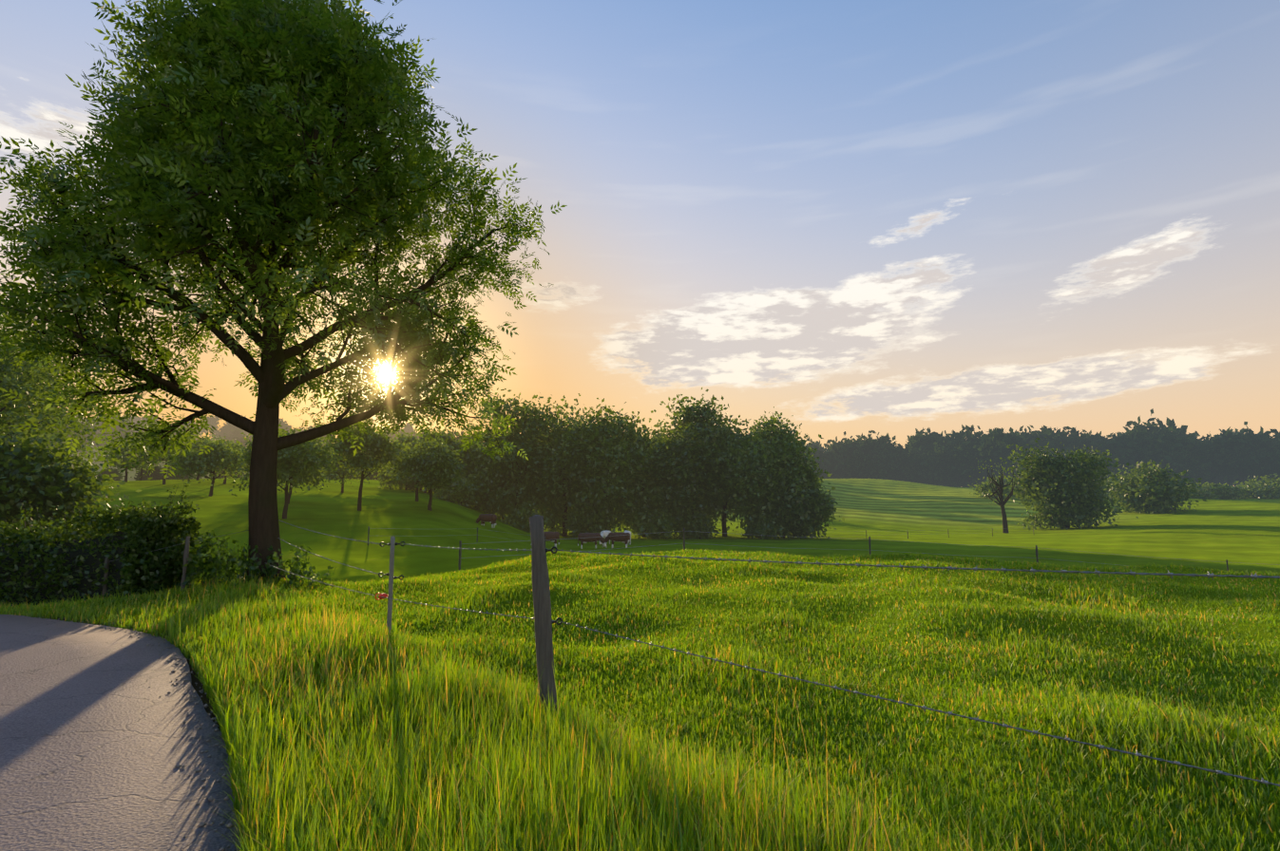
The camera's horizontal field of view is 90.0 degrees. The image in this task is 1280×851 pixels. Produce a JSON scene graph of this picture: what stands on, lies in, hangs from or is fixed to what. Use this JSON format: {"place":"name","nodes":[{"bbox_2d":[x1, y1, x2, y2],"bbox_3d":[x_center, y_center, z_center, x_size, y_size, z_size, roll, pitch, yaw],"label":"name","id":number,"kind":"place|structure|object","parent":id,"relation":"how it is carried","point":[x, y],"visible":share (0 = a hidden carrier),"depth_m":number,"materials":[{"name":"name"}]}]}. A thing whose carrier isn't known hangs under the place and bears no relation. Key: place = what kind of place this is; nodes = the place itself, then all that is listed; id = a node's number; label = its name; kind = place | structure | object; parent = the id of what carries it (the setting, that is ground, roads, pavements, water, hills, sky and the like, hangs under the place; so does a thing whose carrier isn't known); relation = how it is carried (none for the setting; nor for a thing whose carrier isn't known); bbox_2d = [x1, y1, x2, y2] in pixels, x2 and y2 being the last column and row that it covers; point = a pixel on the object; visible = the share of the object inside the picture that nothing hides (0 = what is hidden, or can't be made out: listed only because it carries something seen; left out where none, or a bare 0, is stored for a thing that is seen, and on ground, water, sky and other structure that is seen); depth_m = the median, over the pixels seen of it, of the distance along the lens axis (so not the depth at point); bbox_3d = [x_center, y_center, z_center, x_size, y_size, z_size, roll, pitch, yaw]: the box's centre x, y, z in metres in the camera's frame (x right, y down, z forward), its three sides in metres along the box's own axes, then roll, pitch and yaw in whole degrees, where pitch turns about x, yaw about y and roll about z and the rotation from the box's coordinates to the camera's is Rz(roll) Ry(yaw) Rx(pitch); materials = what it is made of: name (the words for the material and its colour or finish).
{"place":"outdoors","nodes":[
{"label":"outdoors","id":0,"kind":"place"},
{"bbox_2d":[0,614,249,850],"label":"road","id":1,"kind":"structure","parent":0,"point":[97,747],"depth_m":4.08,"materials":[{"name":"grey asphalt"}]},
{"bbox_2d":[599,530,611,544],"bbox_3d":[-3.583,11.361,64.807,0.643,1.379,2.470,-2,-6,19],"label":"cow","id":2,"kind":"object","parent":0,"point":[604,534],"visible":0.48,"depth_m":64.41},
{"bbox_2d":[623,530,630,544],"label":"cow","id":3,"kind":"object","parent":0,"point":[626,531],"visible":0.25,"depth_m":65.47},
{"bbox_2d":[0,0,1279,486],"label":"sky","id":4,"kind":"structure","parent":0,"point":[894,218],"materials":[{"name":"blue"}]},
{"bbox_2d":[0,443,1279,850],"bbox_3d":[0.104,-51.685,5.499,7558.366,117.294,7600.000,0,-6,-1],"label":"terrain","id":5,"kind":"structure","parent":0,"point":[1243,535],"depth_m":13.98,"materials":[{"name":"green plant"}]},
{"bbox_2d":[0,291,171,531],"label":"tree","id":6,"kind":"object","parent":5,"relation":"on","point":[39,474],"visible":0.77,"depth_m":17.73,"materials":[{"name":"green plant"}]},
{"bbox_2d":[0,481,203,606],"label":"hedge","id":7,"kind":"object","parent":5,"relation":"on","point":[43,563],"visible":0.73,"depth_m":11.80,"materials":[{"name":"green plant"}]},
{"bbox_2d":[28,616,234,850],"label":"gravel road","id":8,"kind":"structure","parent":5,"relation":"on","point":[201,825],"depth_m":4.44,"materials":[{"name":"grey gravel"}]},
{"bbox_2d":[112,530,336,596],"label":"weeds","id":9,"kind":"object","parent":5,"relation":"on","point":[202,563],"visible":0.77,"depth_m":12.13,"materials":[{"name":"green plant"}]},
{"bbox_2d":[0,0,567,581],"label":"tree","id":10,"kind":"object","parent":5,"relation":"on","point":[295,97],"visible":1,"depth_m":11.88,"materials":[{"name":"green plant"}]},
{"bbox_2d":[98,412,477,518],"bbox_3d":[-43.802,4.930,83.752,79.754,12.801,36.476,-5,-8,42],"label":"orchard tree","id":11,"kind":"object","parent":5,"relation":"on","point":[432,464],"visible":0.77,"depth_m":60.19,"materials":[{"name":"green plant"}]},
{"bbox_2d":[475,514,496,528],"bbox_3d":[-14.774,9.131,61.187,2.340,1.307,0.609,-2,-6,19],"label":"cow","id":12,"kind":"object","parent":5,"relation":"on","point":[491,519],"visible":0.9,"depth_m":60.92},
{"bbox_2d":[544,532,559,547],"bbox_3d":[-8.310,10.029,55.980,2.600,1.452,0.677,2,-7,-21],"label":"cow","id":13,"kind":"object","parent":5,"relation":"on","point":[552,537],"visible":0.46,"depth_m":55.99},
{"bbox_2d":[577,533,607,549],"bbox_3d":[-4.240,10.328,57.159,2.600,1.452,0.677,1,-6,-6],"label":"cow","id":14,"kind":"object","parent":5,"relation":"on","point":[589,537],"visible":0.96,"depth_m":56.92},
{"bbox_2d":[372,387,844,539],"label":"tree cluster","id":15,"kind":"object","parent":5,"relation":"on","point":[697,471],"visible":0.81,"depth_m":82.01,"materials":[{"name":"green plant"}]},
{"bbox_2d":[602,532,630,548],"bbox_3d":[-2.158,10.390,57.810,2.600,1.452,0.677,-1,-6,7],"label":"cow","id":16,"kind":"object","parent":5,"relation":"on","point":[618,537],"visible":0.85,"depth_m":57.55},
{"bbox_2d":[0,573,1279,850],"bbox_3d":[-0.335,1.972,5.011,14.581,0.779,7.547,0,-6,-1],"label":"grass","id":17,"kind":"structure","parent":5,"relation":"on","point":[693,820],"depth_m":3.88,"materials":[{"name":"green plant"}]},
{"bbox_2d":[9,406,1279,488],"bbox_3d":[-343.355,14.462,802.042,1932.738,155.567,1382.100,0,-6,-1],"label":"treeline","id":18,"kind":"object","parent":5,"relation":"on","point":[1229,457],"visible":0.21,"depth_m":337.41,"materials":[{"name":"green plant"}]},
{"bbox_2d":[101,515,1279,786],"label":"fence","id":19,"kind":"object","parent":5,"relation":"on","point":[543,621],"visible":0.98,"depth_m":4.78,"materials":[{"name":"grey wood"}]},
{"bbox_2d":[367,526,1278,571],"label":"fence","id":20,"kind":"object","parent":5,"relation":"on","point":[460,553],"visible":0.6,"depth_m":26.93,"materials":[{"name":"brown wood"}]},
{"bbox_2d":[967,437,1279,533],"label":"tree","id":21,"kind":"object","parent":5,"relation":"on","point":[1060,493],"visible":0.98,"depth_m":99.94,"materials":[{"name":"green plant"}]}
]}

